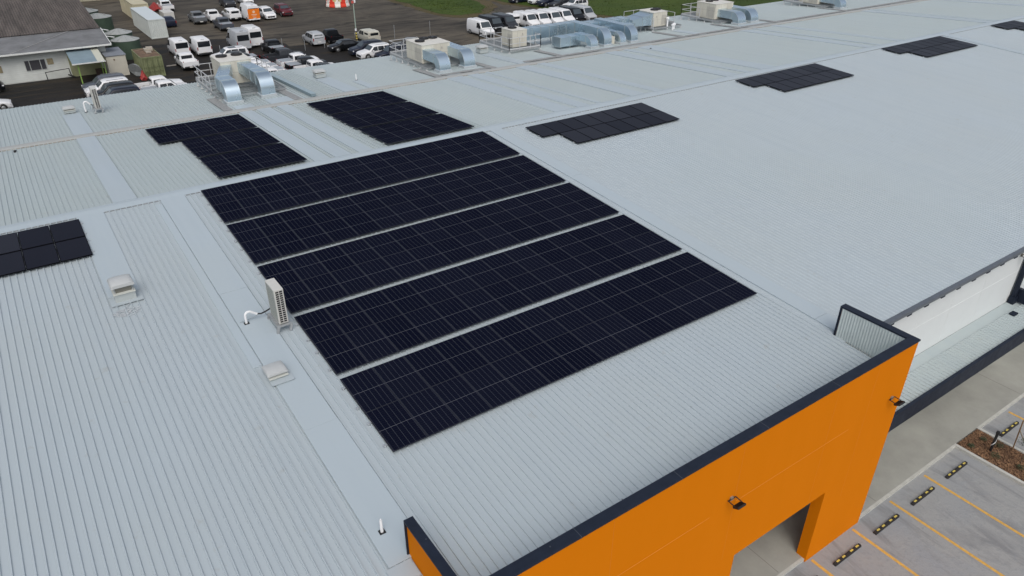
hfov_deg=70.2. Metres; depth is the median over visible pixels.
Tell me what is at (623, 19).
duct run
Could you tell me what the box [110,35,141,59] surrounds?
water tank
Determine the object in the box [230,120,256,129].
solar panel
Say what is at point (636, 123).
solar panel
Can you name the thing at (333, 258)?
solar panel
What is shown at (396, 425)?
solar panel
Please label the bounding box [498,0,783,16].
grass
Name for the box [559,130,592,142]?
solar panel
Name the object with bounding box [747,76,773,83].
solar panel
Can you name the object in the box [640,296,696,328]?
solar panel
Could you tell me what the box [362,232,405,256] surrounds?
solar panel
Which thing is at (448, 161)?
solar panel
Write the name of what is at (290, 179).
solar panel
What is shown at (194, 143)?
solar panel
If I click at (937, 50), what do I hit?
solar panel
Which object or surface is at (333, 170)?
solar panel
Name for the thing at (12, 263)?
solar panel
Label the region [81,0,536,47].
yard gravel
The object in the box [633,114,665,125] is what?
solar panel
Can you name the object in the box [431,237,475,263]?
solar panel
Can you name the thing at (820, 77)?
solar panel
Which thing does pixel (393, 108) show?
solar panel
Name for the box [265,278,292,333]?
air conditioner
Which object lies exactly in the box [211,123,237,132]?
solar panel
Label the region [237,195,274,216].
solar panel
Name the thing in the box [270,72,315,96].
cable tray
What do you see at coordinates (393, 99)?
solar panel
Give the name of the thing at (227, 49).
parked suv
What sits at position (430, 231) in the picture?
solar panel
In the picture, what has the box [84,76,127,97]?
parked suv
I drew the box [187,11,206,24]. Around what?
parked pickup
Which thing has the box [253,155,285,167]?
solar panel
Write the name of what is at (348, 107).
solar panel
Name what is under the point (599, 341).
solar panel
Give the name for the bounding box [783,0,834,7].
platform
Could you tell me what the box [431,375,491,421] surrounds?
solar panel
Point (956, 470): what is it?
wheel stop
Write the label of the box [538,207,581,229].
solar panel
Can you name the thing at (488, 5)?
bare verge
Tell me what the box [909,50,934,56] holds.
solar panel
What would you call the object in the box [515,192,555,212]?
solar panel
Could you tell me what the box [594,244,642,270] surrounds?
solar panel
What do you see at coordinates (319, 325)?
solar panel
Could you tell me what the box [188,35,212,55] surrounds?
parked van
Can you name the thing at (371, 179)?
solar panel
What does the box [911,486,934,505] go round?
wheel stop
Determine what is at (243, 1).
parked van
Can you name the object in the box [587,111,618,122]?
solar panel
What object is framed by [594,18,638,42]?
duct elbow
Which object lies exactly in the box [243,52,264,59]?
parked pickup
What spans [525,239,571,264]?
solar panel
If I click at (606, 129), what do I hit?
solar panel
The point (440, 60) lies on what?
duct elbow
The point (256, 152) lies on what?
solar panel
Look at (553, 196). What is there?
solar panel
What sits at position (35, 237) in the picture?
solar panel
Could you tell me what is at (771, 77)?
solar panel
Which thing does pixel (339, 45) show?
parked car
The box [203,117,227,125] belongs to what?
solar panel
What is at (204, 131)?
solar panel
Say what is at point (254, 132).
solar panel
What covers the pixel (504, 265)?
solar panel
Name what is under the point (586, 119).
solar panel
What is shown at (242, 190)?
solar panel
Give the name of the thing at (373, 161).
solar panel
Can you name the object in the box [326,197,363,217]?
solar panel
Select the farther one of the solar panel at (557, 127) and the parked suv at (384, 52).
the parked suv at (384, 52)
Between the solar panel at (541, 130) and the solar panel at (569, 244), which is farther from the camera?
the solar panel at (541, 130)
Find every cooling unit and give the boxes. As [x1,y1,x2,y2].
[210,52,250,82]
[406,36,449,63]
[502,26,526,47]
[640,8,666,26]
[696,0,733,19]
[798,0,823,3]
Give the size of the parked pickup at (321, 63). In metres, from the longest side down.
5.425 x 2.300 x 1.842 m
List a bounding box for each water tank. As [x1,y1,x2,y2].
[85,7,98,13]
[90,13,114,32]
[105,28,132,47]
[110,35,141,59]
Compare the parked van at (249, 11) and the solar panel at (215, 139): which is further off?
the parked van at (249, 11)
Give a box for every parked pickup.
[135,75,184,87]
[139,79,186,89]
[157,0,174,10]
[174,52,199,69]
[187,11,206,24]
[203,9,221,22]
[213,17,233,30]
[222,7,241,20]
[228,50,257,58]
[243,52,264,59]
[248,56,270,62]
[251,59,277,66]
[256,63,284,70]
[260,39,284,53]
[263,47,305,63]
[264,67,287,71]
[276,52,318,67]
[284,55,326,69]
[293,59,332,68]
[315,62,329,65]
[322,28,343,43]
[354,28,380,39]
[392,37,412,44]
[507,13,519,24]
[528,0,538,3]
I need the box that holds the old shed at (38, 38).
[0,0,111,84]
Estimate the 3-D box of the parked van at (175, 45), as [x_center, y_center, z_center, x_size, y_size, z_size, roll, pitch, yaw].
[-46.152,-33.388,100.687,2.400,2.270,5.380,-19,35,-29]
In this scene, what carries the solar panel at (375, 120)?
on the rail
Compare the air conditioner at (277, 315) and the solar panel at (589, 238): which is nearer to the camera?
the air conditioner at (277, 315)
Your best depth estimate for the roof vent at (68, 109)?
50.07 m
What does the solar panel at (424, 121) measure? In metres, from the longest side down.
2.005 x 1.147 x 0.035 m
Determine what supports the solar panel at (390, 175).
on the rail
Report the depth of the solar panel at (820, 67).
57.39 m
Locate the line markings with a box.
[811,411,1023,575]
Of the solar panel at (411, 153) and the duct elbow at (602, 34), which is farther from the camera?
the duct elbow at (602, 34)
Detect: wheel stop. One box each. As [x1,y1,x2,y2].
[833,543,860,566]
[873,514,899,534]
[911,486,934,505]
[945,461,967,478]
[999,421,1018,436]
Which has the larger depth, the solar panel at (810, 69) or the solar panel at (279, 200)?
the solar panel at (810, 69)
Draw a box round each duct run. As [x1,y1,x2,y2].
[522,21,574,42]
[552,33,580,47]
[574,16,629,37]
[627,11,652,31]
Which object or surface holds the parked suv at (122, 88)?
on the wet asphalt
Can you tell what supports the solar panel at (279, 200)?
on the rail
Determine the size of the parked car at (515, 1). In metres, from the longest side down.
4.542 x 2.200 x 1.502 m
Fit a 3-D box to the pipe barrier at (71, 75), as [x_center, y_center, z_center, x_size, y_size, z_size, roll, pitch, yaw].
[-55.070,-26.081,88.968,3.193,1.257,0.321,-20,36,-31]
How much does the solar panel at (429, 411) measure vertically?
0.035 m
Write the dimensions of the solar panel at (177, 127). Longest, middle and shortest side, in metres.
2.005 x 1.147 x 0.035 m
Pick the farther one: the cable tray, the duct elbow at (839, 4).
the duct elbow at (839, 4)
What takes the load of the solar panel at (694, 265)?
on the rail
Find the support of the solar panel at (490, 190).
on the rail
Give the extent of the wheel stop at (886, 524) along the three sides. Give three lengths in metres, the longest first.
1.650 x 0.150 x 0.104 m
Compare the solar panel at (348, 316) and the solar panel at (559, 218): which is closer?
the solar panel at (348, 316)
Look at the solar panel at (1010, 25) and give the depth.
72.70 m
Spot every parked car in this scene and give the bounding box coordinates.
[0,99,12,109]
[162,16,176,26]
[327,38,359,52]
[508,0,527,2]
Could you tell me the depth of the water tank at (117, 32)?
101.82 m
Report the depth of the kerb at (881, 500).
31.09 m
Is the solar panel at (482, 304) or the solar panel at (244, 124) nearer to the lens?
the solar panel at (482, 304)
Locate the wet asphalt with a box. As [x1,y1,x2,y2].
[0,39,391,107]
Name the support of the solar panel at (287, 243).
on the rail
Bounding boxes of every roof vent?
[62,105,75,113]
[107,274,136,302]
[262,360,288,380]
[312,68,325,77]
[475,44,488,53]
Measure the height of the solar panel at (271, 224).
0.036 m
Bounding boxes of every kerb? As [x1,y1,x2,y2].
[777,393,1023,575]
[954,427,1023,486]
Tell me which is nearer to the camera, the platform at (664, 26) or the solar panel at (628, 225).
the solar panel at (628, 225)
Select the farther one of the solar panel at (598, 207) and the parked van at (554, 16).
the parked van at (554, 16)
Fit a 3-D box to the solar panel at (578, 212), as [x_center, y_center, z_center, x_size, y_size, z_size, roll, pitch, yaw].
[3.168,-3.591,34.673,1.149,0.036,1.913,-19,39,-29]
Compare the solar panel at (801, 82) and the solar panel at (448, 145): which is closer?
the solar panel at (448, 145)
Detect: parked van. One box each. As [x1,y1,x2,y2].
[166,37,190,55]
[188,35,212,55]
[226,27,251,48]
[237,0,253,2]
[239,2,260,21]
[240,24,263,45]
[467,17,494,36]
[478,14,504,31]
[491,12,518,26]
[513,10,539,25]
[525,9,551,24]
[537,8,564,22]
[548,7,575,21]
[558,5,585,20]
[570,4,596,20]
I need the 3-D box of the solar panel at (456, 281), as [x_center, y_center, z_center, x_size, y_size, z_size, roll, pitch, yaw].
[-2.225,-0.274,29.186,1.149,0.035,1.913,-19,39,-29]
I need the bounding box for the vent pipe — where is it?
[378,519,385,534]
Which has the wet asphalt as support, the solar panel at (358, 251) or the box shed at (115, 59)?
the box shed at (115, 59)
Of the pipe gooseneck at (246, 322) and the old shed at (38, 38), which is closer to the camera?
the pipe gooseneck at (246, 322)
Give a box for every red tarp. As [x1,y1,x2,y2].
[140,70,147,80]
[149,2,161,10]
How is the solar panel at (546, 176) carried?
on the rail
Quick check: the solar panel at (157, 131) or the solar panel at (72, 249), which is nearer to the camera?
the solar panel at (72, 249)
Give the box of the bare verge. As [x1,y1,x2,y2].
[389,0,497,17]
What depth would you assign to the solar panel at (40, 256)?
29.56 m
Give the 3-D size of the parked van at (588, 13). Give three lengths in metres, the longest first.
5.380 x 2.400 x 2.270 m
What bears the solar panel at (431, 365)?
on the rail
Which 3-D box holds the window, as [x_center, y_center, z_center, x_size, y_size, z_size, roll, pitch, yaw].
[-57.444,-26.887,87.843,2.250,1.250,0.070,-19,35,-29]
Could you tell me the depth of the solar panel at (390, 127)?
44.06 m
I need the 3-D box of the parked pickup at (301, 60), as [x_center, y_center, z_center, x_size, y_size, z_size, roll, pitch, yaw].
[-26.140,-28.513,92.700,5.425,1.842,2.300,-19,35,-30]
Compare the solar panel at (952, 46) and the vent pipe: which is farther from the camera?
the solar panel at (952, 46)
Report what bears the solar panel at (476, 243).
on the rail
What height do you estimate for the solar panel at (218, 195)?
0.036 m
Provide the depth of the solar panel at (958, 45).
65.02 m
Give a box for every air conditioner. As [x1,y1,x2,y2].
[89,85,103,113]
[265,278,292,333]
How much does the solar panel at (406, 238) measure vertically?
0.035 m
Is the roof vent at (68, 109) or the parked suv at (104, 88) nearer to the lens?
the roof vent at (68, 109)
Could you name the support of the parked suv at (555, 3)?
on the bare strip
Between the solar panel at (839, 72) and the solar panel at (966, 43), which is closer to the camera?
the solar panel at (839, 72)
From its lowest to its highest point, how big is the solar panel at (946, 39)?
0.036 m
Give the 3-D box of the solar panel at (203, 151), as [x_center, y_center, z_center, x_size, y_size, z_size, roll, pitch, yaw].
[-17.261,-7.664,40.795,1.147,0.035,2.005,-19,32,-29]
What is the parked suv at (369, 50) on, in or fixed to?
on the wet asphalt
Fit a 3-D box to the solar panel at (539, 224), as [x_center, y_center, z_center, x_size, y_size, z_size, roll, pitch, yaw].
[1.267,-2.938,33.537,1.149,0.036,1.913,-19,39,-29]
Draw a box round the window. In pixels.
[23,58,47,70]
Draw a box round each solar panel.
[0,232,20,254]
[0,251,25,276]
[17,226,53,249]
[22,243,59,269]
[49,219,84,242]
[55,236,92,261]
[145,126,170,136]
[152,133,178,143]
[165,123,190,132]
[172,130,198,139]
[181,137,208,148]
[184,120,209,128]
[189,145,218,156]
[191,126,218,136]
[199,154,229,167]
[201,134,228,144]
[201,185,235,205]
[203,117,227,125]
[209,163,241,177]
[210,141,239,153]
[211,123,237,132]
[212,200,249,222]
[221,114,246,122]
[221,131,249,140]
[221,150,251,162]
[225,180,260,199]
[226,219,265,243]
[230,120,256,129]
[230,138,259,149]
[231,159,263,172]
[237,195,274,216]
[240,127,267,137]
[240,237,281,263]
[242,146,272,158]
[249,176,283,194]
[251,134,279,145]
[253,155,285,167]
[253,213,291,236]
[257,259,301,285]
[262,143,293,154]
[262,190,298,210]
[267,230,308,256]
[271,171,306,189]
[274,151,306,163]
[278,207,316,229]
[281,281,320,313]
[285,185,321,204]
[285,252,328,279]
[293,224,333,248]
[294,166,328,184]
[294,308,344,343]
[302,202,340,223]
[302,273,348,303]
[307,101,331,108]
[308,180,344,199]
[312,245,355,272]
[314,334,367,374]
[315,162,349,179]
[318,106,344,114]
[318,218,358,242]
[324,98,347,105]
[324,299,373,333]
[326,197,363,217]
[330,175,366,194]
[330,265,376,295]
[331,113,358,121]
[334,103,360,111]
[336,158,370,174]
[338,238,381,264]
[339,96,363,102]
[340,368,397,412]
[342,212,382,235]
[343,118,372,127]
[346,324,398,362]
[347,110,375,117]
[348,191,386,211]
[350,101,376,108]
[351,170,387,188]
[353,290,401,323]
[354,93,377,100]
[357,154,390,169]
[357,258,402,286]
[358,126,389,135]
[360,115,389,124]
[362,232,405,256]
[364,107,391,114]
[365,207,405,229]
[365,400,427,451]
[366,98,392,105]
[369,91,394,97]
[370,186,407,205]
[372,133,405,143]
[372,166,408,184]
[372,356,429,399]
[375,314,427,351]
[376,150,410,165]
[377,112,406,121]
[377,123,405,132]
[380,282,429,313]
[381,96,407,103]
[381,104,407,111]
[382,251,427,278]
[387,201,427,222]
[387,226,429,250]
[391,129,422,139]
[391,181,429,200]
[392,162,428,179]
[393,110,422,118]
[393,119,422,128]
[395,146,429,161]
[396,101,422,109]
[399,387,460,436]
[403,305,455,340]
[403,345,459,386]
[407,244,452,270]
[407,274,455,304]
[408,126,439,136]
[409,107,438,115]
[409,116,440,125]
[410,196,449,216]
[410,220,452,243]
[412,158,447,174]
[412,177,449,195]
[414,142,447,156]
[426,113,456,122]
[426,123,457,132]
[430,153,466,169]
[431,191,470,211]
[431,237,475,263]
[431,296,482,330]
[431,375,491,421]
[432,138,465,152]
[432,172,469,190]
[432,214,474,236]
[433,266,480,295]
[433,335,489,374]
[442,120,473,129]
[449,135,483,148]
[449,149,484,165]
[451,186,490,205]
[452,168,488,185]
[454,208,496,230]
[454,231,498,255]
[457,259,504,287]
[457,288,508,320]
[461,325,516,362]
[461,364,521,408]
[467,131,499,144]
[467,146,502,161]
[470,163,506,180]
[471,181,510,200]
[475,203,516,223]
[476,225,520,248]
[481,252,527,279]
[482,280,533,311]
[484,142,519,157]
[488,159,525,175]
[488,316,543,352]
[490,353,550,395]
[491,176,529,194]
[495,197,536,217]
[497,219,541,242]
[504,245,550,271]
[507,155,542,171]
[507,272,556,302]
[509,172,547,189]
[514,307,568,341]
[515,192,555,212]
[517,213,561,235]
[518,342,577,382]
[525,124,558,136]
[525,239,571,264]
[527,167,565,184]
[530,265,579,294]
[534,187,574,206]
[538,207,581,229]
[538,298,592,331]
[542,121,573,132]
[545,332,603,370]
[546,232,592,256]
[552,182,592,201]
[552,257,601,285]
[557,117,588,129]
[557,202,600,223]
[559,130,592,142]
[563,289,616,321]
[567,226,612,249]
[570,322,627,359]
[572,114,603,125]
[573,250,622,277]
[576,126,607,139]
[576,197,618,217]
[585,281,638,312]
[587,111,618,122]
[587,220,631,243]
[590,123,623,135]
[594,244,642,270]
[594,313,651,349]
[601,108,632,119]
[606,120,637,131]
[606,214,650,236]
[607,274,660,303]
[614,237,662,262]
[615,105,645,115]
[618,304,674,338]
[620,117,651,128]
[628,103,659,113]
[628,266,680,294]
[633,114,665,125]
[634,231,681,255]
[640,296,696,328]
[647,111,678,121]
[649,259,700,286]
[661,287,717,319]
[669,252,720,278]
[682,279,737,309]
[702,272,756,301]
[735,78,764,86]
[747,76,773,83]
[757,73,784,81]
[765,82,794,91]
[767,71,795,79]
[777,80,805,88]
[778,69,804,76]
[787,78,815,86]
[788,67,813,74]
[796,75,825,83]
[797,65,822,72]
[807,63,832,70]
[807,73,835,81]
[817,71,844,79]
[827,69,853,76]
[881,47,907,53]
[890,45,913,51]
[898,44,922,49]
[904,42,929,47]
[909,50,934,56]
[914,40,935,46]
[918,48,942,54]
[919,39,944,44]
[924,47,949,53]
[928,38,949,42]
[932,45,955,51]
[933,36,958,41]
[940,44,963,49]
[945,42,970,48]
[954,41,977,46]
[991,24,1012,28]
[998,23,1019,27]
[1003,22,1023,26]
[1008,20,1023,24]
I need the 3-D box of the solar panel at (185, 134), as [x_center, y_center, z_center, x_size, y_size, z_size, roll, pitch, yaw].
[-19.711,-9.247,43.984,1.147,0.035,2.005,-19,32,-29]
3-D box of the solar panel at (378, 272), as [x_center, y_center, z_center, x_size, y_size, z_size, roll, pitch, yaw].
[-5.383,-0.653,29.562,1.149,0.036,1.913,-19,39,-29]
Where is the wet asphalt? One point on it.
(41, 92)
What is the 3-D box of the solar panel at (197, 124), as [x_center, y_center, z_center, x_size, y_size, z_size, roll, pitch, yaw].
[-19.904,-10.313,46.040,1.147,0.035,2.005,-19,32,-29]
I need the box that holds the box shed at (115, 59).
[101,47,129,74]
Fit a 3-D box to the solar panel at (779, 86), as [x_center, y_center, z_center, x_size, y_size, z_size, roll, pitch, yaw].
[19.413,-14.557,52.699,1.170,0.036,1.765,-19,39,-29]
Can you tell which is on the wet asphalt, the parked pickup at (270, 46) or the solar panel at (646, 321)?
the parked pickup at (270, 46)
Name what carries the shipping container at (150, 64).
on the wet asphalt
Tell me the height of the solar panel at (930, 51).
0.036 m
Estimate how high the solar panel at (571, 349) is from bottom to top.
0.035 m
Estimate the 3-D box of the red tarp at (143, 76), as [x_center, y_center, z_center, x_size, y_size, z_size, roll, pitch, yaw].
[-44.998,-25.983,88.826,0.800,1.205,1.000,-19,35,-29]
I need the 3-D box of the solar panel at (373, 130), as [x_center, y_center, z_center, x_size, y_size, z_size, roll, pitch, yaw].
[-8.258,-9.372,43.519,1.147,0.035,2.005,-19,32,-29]
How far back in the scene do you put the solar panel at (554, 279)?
29.53 m
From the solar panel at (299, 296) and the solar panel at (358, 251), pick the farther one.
the solar panel at (358, 251)
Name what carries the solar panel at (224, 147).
on the rail
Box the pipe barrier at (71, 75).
[45,68,76,80]
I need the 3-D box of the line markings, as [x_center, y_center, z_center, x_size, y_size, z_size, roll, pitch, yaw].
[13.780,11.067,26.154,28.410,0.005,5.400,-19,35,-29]
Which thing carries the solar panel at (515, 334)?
on the rail
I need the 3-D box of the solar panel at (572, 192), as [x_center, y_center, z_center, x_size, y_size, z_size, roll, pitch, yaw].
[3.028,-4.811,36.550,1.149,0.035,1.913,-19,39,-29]
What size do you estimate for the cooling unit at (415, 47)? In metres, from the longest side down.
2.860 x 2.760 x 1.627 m
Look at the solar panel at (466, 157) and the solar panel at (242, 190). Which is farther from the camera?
the solar panel at (466, 157)
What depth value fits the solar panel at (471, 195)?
35.74 m
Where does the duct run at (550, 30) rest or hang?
on the warehouse
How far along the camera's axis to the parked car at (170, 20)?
118.11 m
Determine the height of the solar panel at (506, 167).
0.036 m
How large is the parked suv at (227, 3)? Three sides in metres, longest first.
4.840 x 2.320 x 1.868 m
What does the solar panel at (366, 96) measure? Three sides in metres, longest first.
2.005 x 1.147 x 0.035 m
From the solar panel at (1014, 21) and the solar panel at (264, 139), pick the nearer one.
the solar panel at (264, 139)
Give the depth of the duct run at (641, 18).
74.54 m
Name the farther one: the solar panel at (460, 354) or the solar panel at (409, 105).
the solar panel at (409, 105)
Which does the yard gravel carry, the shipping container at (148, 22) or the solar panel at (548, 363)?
the shipping container at (148, 22)
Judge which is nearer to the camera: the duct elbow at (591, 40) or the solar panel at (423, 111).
the solar panel at (423, 111)
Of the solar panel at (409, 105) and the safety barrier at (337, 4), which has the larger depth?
the safety barrier at (337, 4)
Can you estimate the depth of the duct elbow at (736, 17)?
77.52 m
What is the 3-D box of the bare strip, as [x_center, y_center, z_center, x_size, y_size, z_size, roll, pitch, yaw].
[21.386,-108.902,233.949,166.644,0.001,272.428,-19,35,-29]
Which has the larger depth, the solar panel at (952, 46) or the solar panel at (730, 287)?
the solar panel at (952, 46)
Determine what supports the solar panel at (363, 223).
on the rail
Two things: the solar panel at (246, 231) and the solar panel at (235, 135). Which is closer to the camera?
the solar panel at (246, 231)
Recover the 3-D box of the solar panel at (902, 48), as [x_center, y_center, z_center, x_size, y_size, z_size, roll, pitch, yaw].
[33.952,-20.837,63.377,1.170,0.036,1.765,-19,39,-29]
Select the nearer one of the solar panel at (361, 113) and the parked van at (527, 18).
the solar panel at (361, 113)
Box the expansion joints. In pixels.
[747,374,1019,571]
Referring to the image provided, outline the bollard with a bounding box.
[989,431,999,451]
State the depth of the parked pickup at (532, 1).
137.50 m
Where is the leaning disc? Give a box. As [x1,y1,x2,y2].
[128,64,142,76]
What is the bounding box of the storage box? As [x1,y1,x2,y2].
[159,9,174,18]
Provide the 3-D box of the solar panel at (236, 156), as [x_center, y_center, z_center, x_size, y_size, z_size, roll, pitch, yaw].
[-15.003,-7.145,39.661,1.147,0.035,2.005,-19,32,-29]
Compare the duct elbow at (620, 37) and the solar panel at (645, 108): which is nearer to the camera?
the solar panel at (645, 108)
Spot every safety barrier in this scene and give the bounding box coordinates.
[329,1,334,7]
[335,1,340,7]
[340,1,345,6]
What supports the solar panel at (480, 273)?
on the rail
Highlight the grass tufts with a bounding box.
[399,0,777,17]
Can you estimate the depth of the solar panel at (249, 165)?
38.11 m
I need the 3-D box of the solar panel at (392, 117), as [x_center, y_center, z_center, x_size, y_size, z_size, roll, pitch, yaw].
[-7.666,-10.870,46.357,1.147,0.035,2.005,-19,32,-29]
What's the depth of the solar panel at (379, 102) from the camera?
50.01 m
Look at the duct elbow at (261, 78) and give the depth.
53.03 m
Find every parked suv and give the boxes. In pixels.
[0,81,4,89]
[81,72,124,92]
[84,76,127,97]
[89,80,133,96]
[98,84,139,95]
[210,45,248,59]
[218,0,235,7]
[258,5,275,19]
[273,3,292,16]
[302,30,325,45]
[348,38,381,54]
[356,42,388,58]
[374,43,405,57]
[536,0,553,6]
[548,0,568,6]
[563,0,587,5]
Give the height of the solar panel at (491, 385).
0.035 m
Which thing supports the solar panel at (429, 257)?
on the rail
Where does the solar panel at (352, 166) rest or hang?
on the rail
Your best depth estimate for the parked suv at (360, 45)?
100.29 m
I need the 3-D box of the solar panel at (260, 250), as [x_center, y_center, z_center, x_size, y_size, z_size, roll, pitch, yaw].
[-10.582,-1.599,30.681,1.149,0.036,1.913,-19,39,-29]
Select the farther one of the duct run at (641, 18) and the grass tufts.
the grass tufts
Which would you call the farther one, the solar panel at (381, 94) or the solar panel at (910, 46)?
the solar panel at (910, 46)
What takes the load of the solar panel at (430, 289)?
on the rail
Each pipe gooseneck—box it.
[82,101,93,111]
[240,308,269,324]
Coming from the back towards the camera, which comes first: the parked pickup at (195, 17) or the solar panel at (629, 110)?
the parked pickup at (195, 17)
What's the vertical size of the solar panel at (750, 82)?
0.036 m
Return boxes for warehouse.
[0,0,1023,575]
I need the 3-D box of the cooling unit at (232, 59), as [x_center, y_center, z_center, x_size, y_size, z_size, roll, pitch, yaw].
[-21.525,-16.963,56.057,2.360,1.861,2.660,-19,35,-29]
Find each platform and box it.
[193,57,285,100]
[389,37,459,70]
[479,27,540,53]
[624,8,681,31]
[681,2,732,23]
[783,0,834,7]
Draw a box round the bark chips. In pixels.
[958,429,1023,480]
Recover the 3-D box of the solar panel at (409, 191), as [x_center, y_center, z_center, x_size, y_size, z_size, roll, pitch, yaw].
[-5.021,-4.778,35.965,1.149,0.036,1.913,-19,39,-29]
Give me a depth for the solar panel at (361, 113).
47.30 m
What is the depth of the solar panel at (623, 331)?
26.71 m
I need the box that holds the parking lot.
[784,397,1023,575]
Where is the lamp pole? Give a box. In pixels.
[351,0,357,39]
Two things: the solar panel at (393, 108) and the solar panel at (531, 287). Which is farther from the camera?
the solar panel at (393, 108)
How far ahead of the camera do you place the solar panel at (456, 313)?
27.26 m
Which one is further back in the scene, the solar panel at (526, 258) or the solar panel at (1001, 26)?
the solar panel at (1001, 26)
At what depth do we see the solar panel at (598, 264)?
30.68 m
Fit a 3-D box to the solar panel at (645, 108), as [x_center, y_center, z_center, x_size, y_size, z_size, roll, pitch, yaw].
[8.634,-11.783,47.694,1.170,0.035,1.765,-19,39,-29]
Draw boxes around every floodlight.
[728,496,745,509]
[889,396,904,405]
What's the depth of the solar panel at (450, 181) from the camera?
37.08 m
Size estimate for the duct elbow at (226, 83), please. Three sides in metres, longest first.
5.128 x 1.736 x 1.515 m
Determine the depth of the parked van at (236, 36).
102.67 m
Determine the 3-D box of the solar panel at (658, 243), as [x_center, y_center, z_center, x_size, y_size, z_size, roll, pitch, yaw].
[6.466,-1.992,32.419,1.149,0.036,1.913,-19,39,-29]
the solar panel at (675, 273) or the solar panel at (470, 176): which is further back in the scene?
the solar panel at (470, 176)
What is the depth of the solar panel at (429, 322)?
26.70 m
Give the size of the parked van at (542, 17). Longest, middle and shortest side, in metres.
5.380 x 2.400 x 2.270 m
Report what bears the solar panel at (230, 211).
on the rail
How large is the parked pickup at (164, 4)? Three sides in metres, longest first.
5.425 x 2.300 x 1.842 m
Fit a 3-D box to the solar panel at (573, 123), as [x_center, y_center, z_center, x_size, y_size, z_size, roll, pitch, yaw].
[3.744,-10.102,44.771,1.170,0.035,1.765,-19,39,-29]
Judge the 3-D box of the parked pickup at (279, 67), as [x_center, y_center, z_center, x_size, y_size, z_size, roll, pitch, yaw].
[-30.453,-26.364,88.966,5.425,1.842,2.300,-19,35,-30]
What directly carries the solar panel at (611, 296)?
on the rail
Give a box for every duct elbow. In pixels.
[214,64,243,104]
[237,61,277,97]
[422,48,451,73]
[447,42,476,68]
[571,20,612,46]
[574,32,598,48]
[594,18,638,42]
[608,28,627,44]
[717,8,746,24]
[732,5,758,22]
[819,0,846,8]
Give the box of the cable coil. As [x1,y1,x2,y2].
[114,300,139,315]
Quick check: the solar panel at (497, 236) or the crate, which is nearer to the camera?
the solar panel at (497, 236)
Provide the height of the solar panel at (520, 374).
0.035 m
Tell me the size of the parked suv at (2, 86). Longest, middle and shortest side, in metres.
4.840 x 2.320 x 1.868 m
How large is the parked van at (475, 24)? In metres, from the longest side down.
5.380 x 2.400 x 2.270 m
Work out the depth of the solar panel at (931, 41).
65.74 m
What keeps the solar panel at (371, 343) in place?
on the rail
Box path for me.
[730,342,1023,575]
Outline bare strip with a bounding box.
[490,0,613,17]
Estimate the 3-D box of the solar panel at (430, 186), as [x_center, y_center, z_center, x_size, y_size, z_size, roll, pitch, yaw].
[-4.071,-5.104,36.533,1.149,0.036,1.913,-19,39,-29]
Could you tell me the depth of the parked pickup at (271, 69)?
86.67 m
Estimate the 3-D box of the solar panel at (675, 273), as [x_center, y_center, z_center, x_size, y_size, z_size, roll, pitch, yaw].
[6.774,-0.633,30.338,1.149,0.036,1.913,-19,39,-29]
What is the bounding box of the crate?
[143,47,152,50]
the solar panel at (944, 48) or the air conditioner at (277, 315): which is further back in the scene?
the solar panel at (944, 48)
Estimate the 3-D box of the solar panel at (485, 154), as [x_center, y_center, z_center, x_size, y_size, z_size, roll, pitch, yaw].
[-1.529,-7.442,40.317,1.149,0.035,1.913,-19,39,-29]
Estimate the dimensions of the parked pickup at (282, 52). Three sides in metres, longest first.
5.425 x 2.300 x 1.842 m
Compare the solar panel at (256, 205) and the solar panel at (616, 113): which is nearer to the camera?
the solar panel at (256, 205)
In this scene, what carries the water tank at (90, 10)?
on the yard gravel
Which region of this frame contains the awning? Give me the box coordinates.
[65,47,106,83]
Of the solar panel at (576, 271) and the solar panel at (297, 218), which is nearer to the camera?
the solar panel at (576, 271)
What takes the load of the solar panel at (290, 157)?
on the rail
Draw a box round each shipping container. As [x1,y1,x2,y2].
[120,0,148,18]
[130,6,168,38]
[131,48,165,77]
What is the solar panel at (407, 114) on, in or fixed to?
on the rail
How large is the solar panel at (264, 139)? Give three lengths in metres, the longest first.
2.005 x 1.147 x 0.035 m
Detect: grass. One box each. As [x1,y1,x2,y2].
[396,0,485,14]
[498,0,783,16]
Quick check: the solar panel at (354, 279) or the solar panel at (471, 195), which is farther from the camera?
the solar panel at (471, 195)
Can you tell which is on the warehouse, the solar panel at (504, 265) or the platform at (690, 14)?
the platform at (690, 14)
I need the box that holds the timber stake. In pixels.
[1012,420,1023,449]
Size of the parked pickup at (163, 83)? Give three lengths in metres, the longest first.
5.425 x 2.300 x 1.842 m
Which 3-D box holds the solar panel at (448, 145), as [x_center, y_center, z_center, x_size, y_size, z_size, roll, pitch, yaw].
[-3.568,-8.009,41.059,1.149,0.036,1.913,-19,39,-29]
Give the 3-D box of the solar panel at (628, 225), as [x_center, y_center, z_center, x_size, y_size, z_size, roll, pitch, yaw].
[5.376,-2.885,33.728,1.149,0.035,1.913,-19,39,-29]

